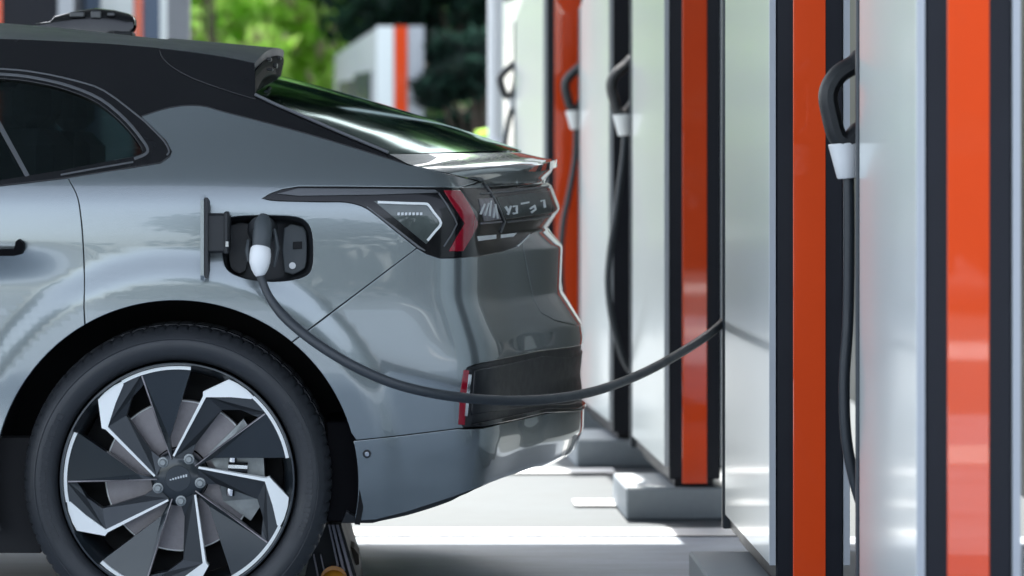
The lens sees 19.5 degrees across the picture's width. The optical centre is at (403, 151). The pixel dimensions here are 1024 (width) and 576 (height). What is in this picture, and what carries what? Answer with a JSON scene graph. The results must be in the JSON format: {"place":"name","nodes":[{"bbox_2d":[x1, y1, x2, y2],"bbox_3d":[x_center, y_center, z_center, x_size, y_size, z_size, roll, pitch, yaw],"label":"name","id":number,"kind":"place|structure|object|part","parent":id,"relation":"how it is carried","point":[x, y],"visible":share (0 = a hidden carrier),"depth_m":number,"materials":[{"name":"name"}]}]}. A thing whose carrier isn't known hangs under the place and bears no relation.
{"place":"outdoors","nodes":[
{"label":"outdoors","id":0,"kind":"place"},
{"bbox_2d":[424,63,469,118],"bbox_3d":[0.269,0.156,22.954,0.722,1.976,0.657,0,0,0],"label":"blossom shrub","id":1,"kind":"object","parent":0,"point":[431,113],"visible":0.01,"depth_m":22.84,"materials":[{"name":"green plant"}]},
{"bbox_2d":[503,0,521,152],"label":"charger","id":2,"kind":"object","parent":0,"point":[511,8],"visible":0.03,"depth_m":14.60,"materials":[{"name":"white metal"}]},
{"bbox_2d":[351,400,1023,536],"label":"ground","id":3,"kind":"structure","parent":0,"point":[530,500],"depth_m":9.48,"materials":[{"name":"concrete"}]},
{"bbox_2d":[0,0,84,25],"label":"charger","id":4,"kind":"object","parent":3,"relation":"on","point":[26,12],"depth_m":15.40,"materials":[{"name":"black metal"}]},
{"bbox_2d":[85,0,166,38],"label":"charger","id":5,"kind":"object","parent":3,"relation":"on","point":[150,16],"depth_m":16.00,"materials":[{"name":"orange metal"}]},
{"bbox_2d":[167,0,190,39],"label":"canopy post","id":6,"kind":"object","parent":3,"relation":"on","point":[178,19],"visible":0.1,"depth_m":13.15,"materials":[{"name":"grey metal"}]},
{"bbox_2d":[191,0,276,38],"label":"lime shrub","id":7,"kind":"object","parent":3,"relation":"on","point":[244,12],"visible":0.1,"depth_m":24.18,"materials":[{"name":"green plant"}]},
{"bbox_2d":[191,0,300,75],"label":"lime shrub","id":8,"kind":"object","parent":3,"relation":"on","point":[260,35],"visible":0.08,"depth_m":23.45,"materials":[{"name":"green plant"}]},
{"bbox_2d":[216,0,339,89],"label":"lime shrub","id":9,"kind":"object","parent":3,"relation":"on","point":[278,19],"visible":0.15,"depth_m":25.60,"materials":[{"name":"green plant"}]},
{"bbox_2d":[206,0,358,88],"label":"lime tree","id":10,"kind":"object","parent":3,"relation":"on","point":[300,59],"visible":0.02,"depth_m":25.55,"materials":[{"name":"green plant"}]},
{"bbox_2d":[269,0,451,77],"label":"broadleaf tree","id":11,"kind":"object","parent":3,"relation":"on","point":[318,2],"visible":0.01,"depth_m":26.21,"materials":[{"name":"green plant"}]},
{"bbox_2d":[334,26,423,116],"bbox_3d":[-0.201,0.077,22.199,0.617,1.930,2.434,0,0,-2],"label":"charger","id":12,"kind":"object","parent":3,"relation":"on","point":[381,64],"visible":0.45,"depth_m":21.00,"materials":[{"name":"grey metal"}]},
{"bbox_2d":[316,0,509,114],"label":"dark tree","id":13,"kind":"object","parent":3,"relation":"on","point":[456,16],"visible":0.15,"depth_m":24.56,"materials":[{"name":"green plant"}]},
{"bbox_2d":[407,22,486,133],"bbox_3d":[0.401,0.118,21.024,0.874,2.091,0.837,0,0,-43],"label":"dark shrub","id":14,"kind":"object","parent":3,"relation":"on","point":[455,70],"visible":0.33,"depth_m":20.90,"materials":[{"name":"green plant"}]},
{"bbox_2d":[476,129,486,137],"bbox_3d":[0.430,0.486,19.507,0.384,1.316,0.205,0,0,-34],"label":"lime shrub","id":15,"kind":"object","parent":3,"relation":"on","point":[483,133],"visible":0.04,"depth_m":19.52,"materials":[{"name":"yellow plant"}]},
{"bbox_2d":[487,0,502,142],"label":"canopy post","id":16,"kind":"object","parent":3,"relation":"on","point":[494,66],"visible":0.24,"depth_m":14.17,"materials":[{"name":"white metal"}]},
{"bbox_2d":[0,537,1023,575],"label":"parking bay","id":17,"kind":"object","parent":3,"relation":"on","point":[524,556],"depth_m":8.37,"materials":[{"name":"grey concrete"}]},
{"bbox_2d":[0,8,585,575],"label":"car","id":18,"kind":"object","parent":17,"relation":"on","point":[178,396],"visible":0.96,"depth_m":7.06,"materials":[{"name":"grey paint"}]},
{"bbox_3d":[-0.976,0.490,7.035,0.454,0.876,0.139,0,0,0],"label":"rear door","id":19,"kind":"part","parent":18,"relation":"part of","materials":[{"name":"grey paint"}]},
{"bbox_3d":[-0.922,-0.054,7.130,0.604,0.261,0.178,0,0,0],"label":"window","id":20,"kind":"part","parent":18,"relation":"part of","materials":[{"name":"black glass"}]},
{"bbox_3d":[-0.890,-0.063,7.134,0.676,0.308,0.214,0,0,0],"label":"window frame","id":21,"kind":"part","parent":18,"relation":"part of","materials":[{"name":"black paint"}]},
{"bbox_3d":[-0.053,-0.108,7.950,0.736,0.237,1.665,0,0,0],"label":"rear window","id":22,"kind":"part","parent":18,"relation":"part of","materials":[{"name":"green glass"}]},
{"bbox_2d":[245,213,721,405],"bbox_3d":[0.402,0.372,7.402,1.802,0.459,0.490,0,0,-41],"label":"charging plug","id":23,"kind":"object","parent":18,"relation":"attached to","point":[262,229],"visible":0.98,"depth_m":6.91,"materials":[{"name":"black plastic"}]},
{"bbox_2d":[305,521,362,575],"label":"wheel stop","id":24,"kind":"object","parent":17,"relation":"on","point":[336,552],"visible":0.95,"depth_m":7.47,"materials":[{"name":"black plastic"}]},
{"bbox_2d":[689,551,854,575],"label":"plinth","id":25,"kind":"structure","parent":17,"relation":"on","point":[723,563],"depth_m":7.53,"materials":[{"name":"grey paint"}]},
{"bbox_2d":[722,0,849,575],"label":"charger","id":26,"kind":"object","parent":25,"relation":"on","point":[785,497],"visible":0.94,"depth_m":7.03,"materials":[{"name":"white metal"}]},
{"bbox_2d":[353,528,735,534],"bbox_3d":[-2.925,1.134,8.890,8.150,0.001,0.180,0,0,0],"label":"road marking","id":27,"kind":"object","parent":3,"relation":"on","point":[540,531],"depth_m":8.89,"materials":[{"name":"white paint"}]},
{"bbox_2d":[518,468,615,472],"bbox_3d":[-3.125,1.134,10.600,7.750,0.001,0.160,0,0,0],"label":"road marking","id":28,"kind":"object","parent":3,"relation":"on","point":[570,470],"visible":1,"depth_m":10.59,"materials":[{"name":"white paint"}]},
{"bbox_2d":[572,499,614,504],"bbox_3d":[0.650,1.134,9.635,0.200,0.001,0.170,0,0,0],"label":"road marking","id":29,"kind":"object","parent":3,"relation":"on","point":[593,501],"visible":0.6,"depth_m":9.64,"materials":[{"name":"white paint"}]},
{"bbox_2d":[583,410,604,428],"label":"plinth","id":30,"kind":"structure","parent":3,"relation":"on","point":[590,422],"depth_m":12.05,"materials":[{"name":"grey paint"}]},
{"bbox_2d":[513,0,581,314],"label":"charger","id":31,"kind":"object","parent":30,"relation":"on","point":[545,46],"visible":0.25,"depth_m":12.04,"materials":[{"name":"white metal"}]},
{"bbox_2d":[497,61,512,144],"bbox_3d":[0.461,-0.115,13.090,0.106,0.582,0.054,0,0,0],"label":"charging connector","id":32,"kind":"object","parent":31,"relation":"attached to","point":[506,70],"visible":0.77,"depth_m":13.07,"materials":[{"name":"black plastic"}]},
{"bbox_2d":[567,429,721,466],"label":"plinth","id":33,"kind":"structure","parent":3,"relation":"on","point":[599,448],"depth_m":10.78,"materials":[{"name":"grey paint"}]},
{"bbox_2d":[578,0,629,438],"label":"charger","id":34,"kind":"object","parent":33,"relation":"on","point":[603,39],"visible":0.47,"depth_m":11.02,"materials":[{"name":"white metal"}]},
{"bbox_2d":[559,63,577,293],"bbox_3d":[0.688,0.245,11.900,0.141,1.246,0.071,0,0,0],"label":"charging connector","id":35,"kind":"object","parent":34,"relation":"attached to","point":[571,74],"visible":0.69,"depth_m":11.89,"materials":[{"name":"black plastic"}]},
{"bbox_2d":[613,473,721,519],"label":"plinth","id":36,"kind":"structure","parent":3,"relation":"on","point":[648,496],"depth_m":9.24,"materials":[{"name":"grey paint"}]},
{"bbox_2d":[630,0,721,485],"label":"charger","id":37,"kind":"object","parent":36,"relation":"on","point":[676,204],"visible":0.93,"depth_m":9.24,"materials":[{"name":"white metal"}]},
{"bbox_2d":[605,55,629,373],"bbox_3d":[0.765,0.222,10.360,0.130,1.130,0.075,0,0,0],"label":"charging connector","id":38,"kind":"object","parent":37,"relation":"hanging from","point":[621,116],"visible":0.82,"depth_m":10.35,"materials":[{"name":"black plastic"}]},
{"bbox_2d":[850,0,1023,496],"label":"building wall","id":39,"kind":"structure","parent":3,"relation":"on","point":[852,121],"depth_m":9.87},
{"bbox_2d":[855,0,1020,575],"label":"charger","id":40,"kind":"object","parent":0,"point":[937,287],"visible":1,"depth_m":5.49,"materials":[{"name":"white metal"}]},
{"bbox_2d":[818,50,854,500],"bbox_3d":[0.990,0.310,6.615,0.137,1.086,0.073,0,0,0],"label":"charging connector","id":41,"kind":"object","parent":40,"relation":"hanging from","point":[841,145],"visible":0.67,"depth_m":6.60,"materials":[{"name":"black plastic"}]}
]}

